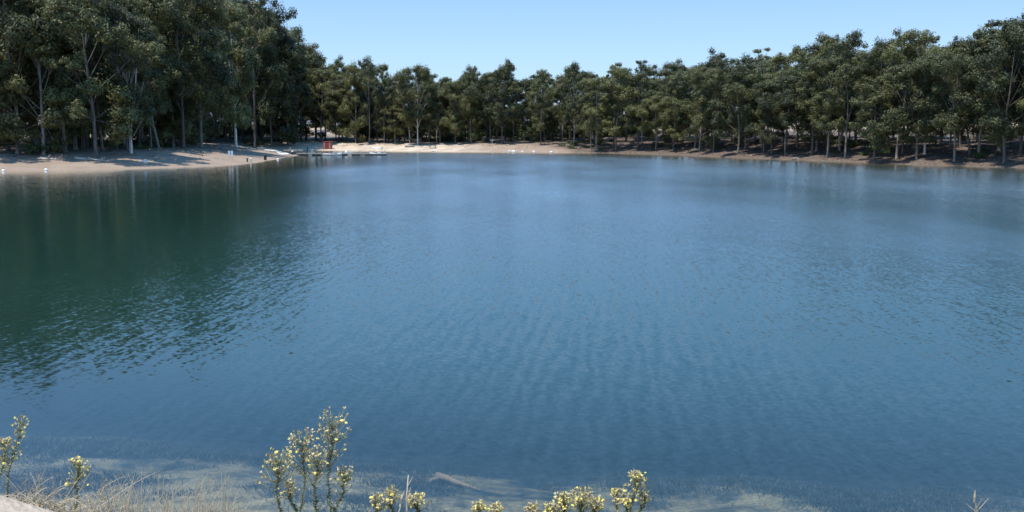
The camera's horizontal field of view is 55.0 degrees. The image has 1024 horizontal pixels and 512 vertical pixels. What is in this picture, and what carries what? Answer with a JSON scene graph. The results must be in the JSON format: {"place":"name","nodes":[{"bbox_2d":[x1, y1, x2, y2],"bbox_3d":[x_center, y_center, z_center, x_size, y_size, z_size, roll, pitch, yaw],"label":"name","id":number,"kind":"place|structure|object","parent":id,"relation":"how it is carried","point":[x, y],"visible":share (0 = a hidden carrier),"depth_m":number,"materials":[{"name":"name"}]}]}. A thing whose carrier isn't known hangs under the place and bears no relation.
{"place":"outdoors","nodes":[
{"label":"outdoors","id":0,"kind":"place"},
{"bbox_2d":[2,468,268,511],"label":"dry grass","id":1,"kind":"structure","parent":0,"point":[57,508],"depth_m":4.90,"materials":[{"name":"plant"}]},
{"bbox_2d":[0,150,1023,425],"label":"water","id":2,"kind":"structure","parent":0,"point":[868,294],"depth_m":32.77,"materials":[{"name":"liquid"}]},
{"bbox_2d":[0,123,1023,511],"bbox_3d":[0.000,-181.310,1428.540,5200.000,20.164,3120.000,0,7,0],"label":"ground","id":3,"kind":"structure","parent":0,"point":[520,451],"depth_m":31.90,"materials":[{"name":"sand"}]},
{"bbox_2d":[0,415,28,497],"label":"flowering weed","id":4,"kind":"object","parent":3,"relation":"on","point":[4,447],"visible":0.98,"depth_m":4.82,"materials":[{"name":"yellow plant"}]},
{"bbox_2d":[0,1,40,145],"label":"eucalyptus tree","id":5,"kind":"object","parent":3,"relation":"on","point":[32,97],"visible":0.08,"depth_m":146.86,"materials":[{"name":"green plant"}]},
{"bbox_2d":[0,4,47,150],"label":"eucalyptus tree","id":6,"kind":"object","parent":3,"relation":"on","point":[5,59],"visible":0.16,"depth_m":139.44,"materials":[{"name":"green plant"}]},
{"bbox_2d":[0,0,70,153],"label":"eucalyptus tree","id":7,"kind":"object","parent":3,"relation":"on","point":[16,34],"visible":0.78,"depth_m":133.29,"materials":[{"name":"green plant"}]},
{"bbox_2d":[19,140,61,154],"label":"shrub","id":8,"kind":"object","parent":3,"relation":"on","point":[34,148],"visible":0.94,"depth_m":136.43,"materials":[{"name":"green plant"}]},
{"bbox_2d":[0,0,83,154],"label":"eucalyptus tree","id":9,"kind":"object","parent":3,"relation":"on","point":[52,118],"visible":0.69,"depth_m":134.57,"materials":[{"name":"green plant"}]},
{"bbox_2d":[0,1,90,149],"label":"eucalyptus tree","id":10,"kind":"object","parent":3,"relation":"on","point":[27,74],"visible":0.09,"depth_m":141.06,"materials":[{"name":"green plant"}]},
{"bbox_2d":[0,0,93,151],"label":"eucalyptus tree","id":11,"kind":"object","parent":3,"relation":"on","point":[63,127],"visible":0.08,"depth_m":141.10,"materials":[{"name":"green plant"}]},
{"bbox_2d":[22,1,117,149],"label":"eucalyptus tree","id":12,"kind":"object","parent":3,"relation":"on","point":[73,133],"visible":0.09,"depth_m":146.94,"materials":[{"name":"green plant"}]},
{"bbox_2d":[65,455,91,510],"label":"flowering weed","id":13,"kind":"object","parent":3,"relation":"on","point":[77,464],"visible":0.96,"depth_m":5.01,"materials":[{"name":"yellow plant"}]},
{"bbox_2d":[26,0,159,157],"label":"eucalyptus tree","id":14,"kind":"object","parent":3,"relation":"on","point":[56,13],"visible":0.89,"depth_m":136.76,"materials":[{"name":"green plant"}]},
{"bbox_2d":[57,0,149,150],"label":"eucalyptus tree","id":15,"kind":"object","parent":3,"relation":"on","point":[68,47],"visible":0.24,"depth_m":144.07,"materials":[{"name":"green plant"}]},
{"bbox_2d":[83,0,163,153],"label":"eucalyptus tree","id":16,"kind":"object","parent":3,"relation":"on","point":[137,26],"visible":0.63,"depth_m":142.74,"materials":[{"name":"green plant"}]},
{"bbox_2d":[82,0,164,148],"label":"eucalyptus tree","id":17,"kind":"object","parent":3,"relation":"on","point":[157,59],"visible":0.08,"depth_m":158.27,"materials":[{"name":"green plant"}]},
{"bbox_2d":[88,26,167,149],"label":"eucalyptus tree","id":18,"kind":"object","parent":3,"relation":"on","point":[149,124],"visible":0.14,"depth_m":154.01,"materials":[{"name":"green plant"}]},
{"bbox_2d":[106,0,177,145],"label":"eucalyptus tree","id":19,"kind":"object","parent":3,"relation":"on","point":[164,134],"visible":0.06,"depth_m":173.86,"materials":[{"name":"green plant"}]},
{"bbox_2d":[120,0,181,148],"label":"eucalyptus tree","id":20,"kind":"object","parent":3,"relation":"on","point":[168,75],"visible":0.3,"depth_m":168.30,"materials":[{"name":"green plant"}]},
{"bbox_2d":[131,25,171,149],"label":"eucalyptus tree","id":21,"kind":"object","parent":3,"relation":"on","point":[161,106],"visible":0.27,"depth_m":162.35,"materials":[{"name":"green plant"}]},
{"bbox_2d":[146,0,202,146],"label":"eucalyptus tree","id":22,"kind":"object","parent":3,"relation":"on","point":[190,111],"visible":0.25,"depth_m":181.32,"materials":[{"name":"green plant"}]},
{"bbox_2d":[153,37,212,145],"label":"eucalyptus tree","id":23,"kind":"object","parent":3,"relation":"on","point":[159,125],"visible":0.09,"depth_m":193.84,"materials":[{"name":"green plant"}]},
{"bbox_2d":[132,0,239,148],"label":"eucalyptus tree","id":24,"kind":"object","parent":3,"relation":"on","point":[172,10],"visible":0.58,"depth_m":175.03,"materials":[{"name":"green plant"}]},
{"bbox_2d":[160,0,252,147],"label":"eucalyptus tree","id":25,"kind":"object","parent":3,"relation":"on","point":[204,97],"visible":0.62,"depth_m":183.81,"materials":[{"name":"green plant"}]},
{"bbox_2d":[190,67,223,138],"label":"eucalyptus tree","id":26,"kind":"object","parent":3,"relation":"on","point":[210,125],"visible":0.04,"depth_m":230.45,"materials":[{"name":"green plant"}]},
{"bbox_2d":[204,0,278,147],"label":"eucalyptus tree","id":27,"kind":"object","parent":3,"relation":"on","point":[245,59],"visible":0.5,"depth_m":207.53,"materials":[{"name":"green plant"}]},
{"bbox_2d":[222,0,289,147],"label":"eucalyptus tree","id":28,"kind":"object","parent":3,"relation":"on","point":[274,86],"visible":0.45,"depth_m":257.34,"materials":[{"name":"green plant"}]},
{"bbox_2d":[246,0,306,146],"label":"eucalyptus tree","id":29,"kind":"object","parent":3,"relation":"on","point":[284,103],"visible":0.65,"depth_m":263.14,"materials":[{"name":"green plant"}]},
{"bbox_2d":[258,32,313,144],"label":"eucalyptus tree","id":30,"kind":"object","parent":3,"relation":"on","point":[296,57],"visible":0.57,"depth_m":267.02,"materials":[{"name":"green plant"}]},
{"bbox_2d":[280,64,325,140],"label":"eucalyptus tree","id":31,"kind":"object","parent":3,"relation":"on","point":[312,87],"visible":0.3,"depth_m":282.43,"materials":[{"name":"green plant"}]},
{"bbox_2d":[257,406,353,511],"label":"flowering weed","id":32,"kind":"object","parent":3,"relation":"on","point":[280,470],"visible":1,"depth_m":4.77,"materials":[{"name":"green plant"}]},
{"bbox_2d":[298,51,334,139],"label":"eucalyptus tree","id":33,"kind":"object","parent":3,"relation":"on","point":[318,58],"visible":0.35,"depth_m":286.57,"materials":[{"name":"green plant"}]},
{"bbox_2d":[297,64,346,140],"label":"eucalyptus tree","id":34,"kind":"object","parent":3,"relation":"on","point":[321,72],"visible":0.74,"depth_m":278.71,"materials":[{"name":"green plant"}]},
{"bbox_2d":[320,89,354,141],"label":"eucalyptus tree","id":35,"kind":"object","parent":3,"relation":"on","point":[334,99],"visible":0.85,"depth_m":273.31,"materials":[{"name":"green plant"}]},
{"bbox_2d":[336,60,371,142],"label":"eucalyptus tree","id":36,"kind":"object","parent":3,"relation":"on","point":[353,69],"visible":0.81,"depth_m":269.93,"materials":[{"name":"green plant"}]},
{"bbox_2d":[331,69,376,140],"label":"eucalyptus tree","id":37,"kind":"object","parent":3,"relation":"on","point":[350,100],"visible":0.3,"depth_m":276.43,"materials":[{"name":"green plant"}]},
{"bbox_2d":[350,55,388,142],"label":"eucalyptus tree","id":38,"kind":"object","parent":3,"relation":"on","point":[361,82],"visible":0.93,"depth_m":266.93,"materials":[{"name":"green plant"}]},
{"bbox_2d":[372,85,394,142],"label":"eucalyptus tree","id":39,"kind":"object","parent":3,"relation":"on","point":[381,89],"visible":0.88,"depth_m":266.83,"materials":[{"name":"green plant"}]},
{"bbox_2d":[372,71,397,141],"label":"eucalyptus tree","id":40,"kind":"object","parent":3,"relation":"on","point":[385,82],"visible":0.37,"depth_m":272.10,"materials":[{"name":"green plant"}]},
{"bbox_2d":[379,103,410,143],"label":"eucalyptus tree","id":41,"kind":"object","parent":3,"relation":"on","point":[396,129],"visible":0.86,"depth_m":264.49,"materials":[{"name":"green plant"}]},
{"bbox_2d":[147,113,647,138],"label":"woods","id":42,"kind":"object","parent":3,"relation":"on","point":[555,132],"visible":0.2,"depth_m":292.67,"materials":[{"name":"green plant"}]},
{"bbox_2d":[369,484,431,511],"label":"flowering weed","id":43,"kind":"object","parent":3,"relation":"on","point":[416,504],"visible":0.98,"depth_m":4.75,"materials":[{"name":"yellow plant"}]},
{"bbox_2d":[380,79,421,141],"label":"eucalyptus tree","id":44,"kind":"object","parent":3,"relation":"on","point":[393,102],"visible":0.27,"depth_m":266.84,"materials":[{"name":"green plant"}]},
{"bbox_2d":[393,94,426,143],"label":"eucalyptus tree","id":45,"kind":"object","parent":3,"relation":"on","point":[405,120],"visible":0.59,"depth_m":260.53,"materials":[{"name":"green plant"}]},
{"bbox_2d":[392,62,435,144],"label":"eucalyptus tree","id":46,"kind":"object","parent":3,"relation":"on","point":[421,73],"visible":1,"depth_m":256.21,"materials":[{"name":"green plant"}]},
{"bbox_2d":[409,75,448,141],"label":"eucalyptus tree","id":47,"kind":"object","parent":3,"relation":"on","point":[432,82],"visible":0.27,"depth_m":265.03,"materials":[{"name":"green plant"}]},
{"bbox_2d":[420,102,454,143],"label":"eucalyptus tree","id":48,"kind":"object","parent":3,"relation":"on","point":[436,122],"visible":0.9,"depth_m":258.83,"materials":[{"name":"green plant"}]},
{"bbox_2d":[421,87,457,142],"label":"eucalyptus tree","id":49,"kind":"object","parent":3,"relation":"on","point":[445,99],"visible":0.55,"depth_m":262.08,"materials":[{"name":"green plant"}]},
{"bbox_2d":[425,472,480,490],"bbox_3d":[-1.071,3.745,16.197,0.701,0.179,1.139,-4,8,-26],"label":"sunken log","id":50,"kind":"object","parent":3,"relation":"on","point":[447,477],"visible":0.97,"depth_m":16.27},
{"bbox_2d":[439,78,474,143],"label":"eucalyptus tree","id":51,"kind":"object","parent":3,"relation":"on","point":[451,87],"visible":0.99,"depth_m":254.84,"materials":[{"name":"green plant"}]},
{"bbox_2d":[452,64,484,142],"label":"eucalyptus tree","id":52,"kind":"object","parent":3,"relation":"on","point":[470,76],"visible":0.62,"depth_m":258.87,"materials":[{"name":"green plant"}]},
{"bbox_2d":[464,73,510,142],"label":"eucalyptus tree","id":53,"kind":"object","parent":3,"relation":"on","point":[476,92],"visible":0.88,"depth_m":254.01,"materials":[{"name":"green plant"}]},
{"bbox_2d":[486,57,519,143],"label":"eucalyptus tree","id":54,"kind":"object","parent":3,"relation":"on","point":[503,74],"visible":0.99,"depth_m":250.89,"materials":[{"name":"green plant"}]},
{"bbox_2d":[471,499,540,511],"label":"flowering weed","id":55,"kind":"object","parent":3,"relation":"on","point":[496,507],"visible":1,"depth_m":4.71,"materials":[{"name":"yellow plant"}]},
{"bbox_2d":[0,136,1023,166],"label":"bark litter","id":56,"kind":"object","parent":3,"relation":"on","point":[111,149],"visible":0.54,"depth_m":193.12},
{"bbox_2d":[0,432,1023,511],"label":"water weed","id":57,"kind":"object","parent":3,"relation":"on","point":[909,498],"visible":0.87,"depth_m":16.35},
{"bbox_2d":[10,133,1023,157],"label":"undergrowth","id":58,"kind":"object","parent":3,"relation":"on","point":[850,143],"visible":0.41,"depth_m":193.08,"materials":[{"name":"green plant"}]},
{"bbox_2d":[502,81,534,141],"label":"eucalyptus tree","id":59,"kind":"object","parent":3,"relation":"on","point":[514,86],"visible":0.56,"depth_m":258.06,"materials":[{"name":"green plant"}]},
{"bbox_2d":[510,78,536,140],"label":"eucalyptus tree","id":60,"kind":"object","parent":3,"relation":"on","point":[526,83],"visible":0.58,"depth_m":263.13,"materials":[{"name":"green plant"}]},
{"bbox_2d":[518,99,558,140],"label":"eucalyptus tree","id":61,"kind":"object","parent":3,"relation":"on","point":[528,111],"visible":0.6,"depth_m":255.78,"materials":[{"name":"green plant"}]},
{"bbox_2d":[528,68,556,144],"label":"eucalyptus tree","id":62,"kind":"object","parent":3,"relation":"on","point":[542,72],"visible":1,"depth_m":245.70,"materials":[{"name":"green plant"}]},
{"bbox_2d":[527,76,558,140],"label":"eucalyptus tree","id":63,"kind":"object","parent":3,"relation":"on","point":[550,81],"visible":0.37,"depth_m":262.69,"materials":[{"name":"green plant"}]},
{"bbox_2d":[549,65,586,139],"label":"eucalyptus tree","id":64,"kind":"object","parent":3,"relation":"on","point":[557,77],"visible":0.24,"depth_m":260.50,"materials":[{"name":"green plant"}]},
{"bbox_2d":[540,486,606,511],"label":"flowering weed","id":65,"kind":"object","parent":3,"relation":"on","point":[562,503],"visible":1,"depth_m":4.63,"materials":[{"name":"yellow plant"}]},
{"bbox_2d":[556,61,593,142],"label":"eucalyptus tree","id":66,"kind":"object","parent":3,"relation":"on","point":[573,71],"visible":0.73,"depth_m":240.55,"materials":[{"name":"green plant"}]},
{"bbox_2d":[570,86,606,147],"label":"eucalyptus tree","id":67,"kind":"object","parent":3,"relation":"on","point":[584,102],"visible":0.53,"depth_m":236.50,"materials":[{"name":"green plant"}]},
{"bbox_2d":[580,76,614,150],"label":"eucalyptus tree","id":68,"kind":"object","parent":3,"relation":"on","point":[590,123],"visible":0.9,"depth_m":228.69,"materials":[{"name":"green plant"}]},
{"bbox_2d":[596,66,639,150],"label":"eucalyptus tree","id":69,"kind":"object","parent":3,"relation":"on","point":[619,73],"visible":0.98,"depth_m":226.56,"materials":[{"name":"green plant"}]},
{"bbox_2d":[610,469,650,511],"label":"flowering weed","id":70,"kind":"object","parent":3,"relation":"on","point":[628,503],"visible":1,"depth_m":4.66,"materials":[{"name":"yellow plant"}]},
{"bbox_2d":[623,71,652,149],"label":"eucalyptus tree","id":71,"kind":"object","parent":3,"relation":"on","point":[643,79],"visible":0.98,"depth_m":223.34,"materials":[{"name":"green plant"}]},
{"bbox_2d":[626,91,681,149],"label":"eucalyptus tree","id":72,"kind":"object","parent":3,"relation":"on","point":[642,113],"visible":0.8,"depth_m":219.97,"materials":[{"name":"green plant"}]},
{"bbox_2d":[648,67,682,135],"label":"eucalyptus tree","id":73,"kind":"object","parent":3,"relation":"on","point":[656,87],"visible":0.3,"depth_m":235.92,"materials":[{"name":"green plant"}]},
{"bbox_2d":[653,97,691,146],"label":"eucalyptus tree","id":74,"kind":"object","parent":3,"relation":"on","point":[673,115],"visible":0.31,"depth_m":219.05,"materials":[{"name":"green plant"}]},
{"bbox_2d":[659,89,694,151],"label":"eucalyptus tree","id":75,"kind":"object","parent":3,"relation":"on","point":[677,118],"visible":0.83,"depth_m":212.97,"materials":[{"name":"green plant"}]},
{"bbox_2d":[666,68,720,147],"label":"eucalyptus tree","id":76,"kind":"object","parent":3,"relation":"on","point":[682,85],"visible":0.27,"depth_m":212.93,"materials":[{"name":"green plant"}]},
{"bbox_2d":[673,90,728,151],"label":"eucalyptus tree","id":77,"kind":"object","parent":3,"relation":"on","point":[681,106],"visible":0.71,"depth_m":205.71,"materials":[{"name":"green plant"}]},
{"bbox_2d":[683,65,734,152],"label":"eucalyptus tree","id":78,"kind":"object","parent":3,"relation":"on","point":[699,73],"visible":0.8,"depth_m":199.62,"materials":[{"name":"green plant"}]},
{"bbox_2d":[693,47,732,144],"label":"eucalyptus tree","id":79,"kind":"object","parent":3,"relation":"on","point":[718,60],"visible":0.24,"depth_m":207.90,"materials":[{"name":"green plant"}]},
{"bbox_2d":[707,64,759,153],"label":"eucalyptus tree","id":80,"kind":"object","parent":3,"relation":"on","point":[747,109],"visible":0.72,"depth_m":190.48,"materials":[{"name":"green plant"}]},
{"bbox_2d":[721,52,770,148],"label":"eucalyptus tree","id":81,"kind":"object","parent":3,"relation":"on","point":[745,59],"visible":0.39,"depth_m":197.61,"materials":[{"name":"green plant"}]},
{"bbox_2d":[722,68,796,151],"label":"eucalyptus tree","id":82,"kind":"object","parent":3,"relation":"on","point":[766,79],"visible":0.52,"depth_m":187.20,"materials":[{"name":"green plant"}]},
{"bbox_2d":[744,79,795,153],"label":"eucalyptus tree","id":83,"kind":"object","parent":3,"relation":"on","point":[770,88],"visible":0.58,"depth_m":182.59,"materials":[{"name":"green plant"}]},
{"bbox_2d":[760,52,793,136],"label":"eucalyptus tree","id":84,"kind":"object","parent":3,"relation":"on","point":[780,58],"visible":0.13,"depth_m":217.00,"materials":[{"name":"green plant"}]},
{"bbox_2d":[757,70,824,155],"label":"eucalyptus tree","id":85,"kind":"object","parent":3,"relation":"on","point":[789,120],"visible":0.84,"depth_m":177.44,"materials":[{"name":"green plant"}]},
{"bbox_2d":[772,64,820,147],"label":"eucalyptus tree","id":86,"kind":"object","parent":3,"relation":"on","point":[790,72],"visible":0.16,"depth_m":184.17,"materials":[{"name":"green plant"}]},
{"bbox_2d":[787,31,847,150],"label":"eucalyptus tree","id":87,"kind":"object","parent":3,"relation":"on","point":[797,57],"visible":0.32,"depth_m":178.30,"materials":[{"name":"green plant"}]},
{"bbox_2d":[794,70,841,155],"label":"eucalyptus tree","id":88,"kind":"object","parent":3,"relation":"on","point":[809,76],"visible":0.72,"depth_m":174.05,"materials":[{"name":"green plant"}]},
{"bbox_2d":[807,55,853,156],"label":"eucalyptus tree","id":89,"kind":"object","parent":3,"relation":"on","point":[818,97],"visible":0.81,"depth_m":168.72,"materials":[{"name":"green plant"}]},
{"bbox_2d":[805,29,873,151],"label":"eucalyptus tree","id":90,"kind":"object","parent":3,"relation":"on","point":[844,48],"visible":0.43,"depth_m":170.76,"materials":[{"name":"green plant"}]},
{"bbox_2d":[823,64,872,157],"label":"eucalyptus tree","id":91,"kind":"object","parent":3,"relation":"on","point":[836,75],"visible":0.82,"depth_m":165.09,"materials":[{"name":"green plant"}]},
{"bbox_2d":[846,36,896,153],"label":"eucalyptus tree","id":92,"kind":"object","parent":3,"relation":"on","point":[867,61],"visible":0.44,"depth_m":162.67,"materials":[{"name":"green plant"}]},
{"bbox_2d":[848,79,900,158],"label":"eucalyptus tree","id":93,"kind":"object","parent":3,"relation":"on","point":[866,115],"visible":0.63,"depth_m":159.23,"materials":[{"name":"green plant"}]},
{"bbox_2d":[869,26,927,153],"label":"eucalyptus tree","id":94,"kind":"object","parent":3,"relation":"on","point":[906,55],"visible":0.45,"depth_m":159.11,"materials":[{"name":"green plant"}]},
{"bbox_2d":[850,61,947,159],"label":"eucalyptus tree","id":95,"kind":"object","parent":3,"relation":"on","point":[898,124],"visible":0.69,"depth_m":152.87,"materials":[{"name":"green plant"}]},
{"bbox_2d":[883,52,951,159],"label":"eucalyptus tree","id":96,"kind":"object","parent":3,"relation":"on","point":[918,106],"visible":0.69,"depth_m":150.31,"materials":[{"name":"green plant"}]},
{"bbox_2d":[897,28,949,154],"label":"eucalyptus tree","id":97,"kind":"object","parent":3,"relation":"on","point":[909,36],"visible":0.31,"depth_m":153.92,"materials":[{"name":"green plant"}]},
{"bbox_2d":[920,51,984,161],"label":"eucalyptus tree","id":98,"kind":"object","parent":3,"relation":"on","point":[938,64],"visible":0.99,"depth_m":144.53,"materials":[{"name":"green plant"}]},
{"bbox_2d":[942,35,993,154],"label":"eucalyptus tree","id":99,"kind":"object","parent":3,"relation":"on","point":[972,44],"visible":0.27,"depth_m":149.03,"materials":[{"name":"green plant"}]},
{"bbox_2d":[943,21,1023,153],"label":"eucalyptus tree","id":100,"kind":"object","parent":3,"relation":"on","point":[980,33],"visible":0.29,"depth_m":146.27,"materials":[{"name":"green plant"}]},
{"bbox_2d":[960,17,1023,162],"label":"eucalyptus tree","id":101,"kind":"object","parent":3,"relation":"on","point":[991,121],"visible":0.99,"depth_m":138.46,"materials":[{"name":"green plant"}]},
{"bbox_2d":[971,62,1023,140],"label":"eucalyptus tree","id":102,"kind":"object","parent":3,"relation":"on","point":[1011,137],"visible":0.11,"depth_m":152.43,"materials":[{"name":"green plant"}]},
{"bbox_2d":[973,19,1023,151],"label":"eucalyptus tree","id":103,"kind":"object","parent":3,"relation":"on","point":[995,24],"visible":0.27,"depth_m":146.45,"materials":[{"name":"green plant"}]},
{"bbox_2d":[990,8,1023,153],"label":"eucalyptus tree","id":104,"kind":"object","parent":3,"relation":"on","point":[997,35],"visible":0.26,"depth_m":143.00,"materials":[{"name":"green plant"}]},
{"bbox_2d":[232,0,1023,105],"label":"sky","id":105,"kind":"structure","parent":0,"point":[447,36],"materials":[{"name":"blue"}]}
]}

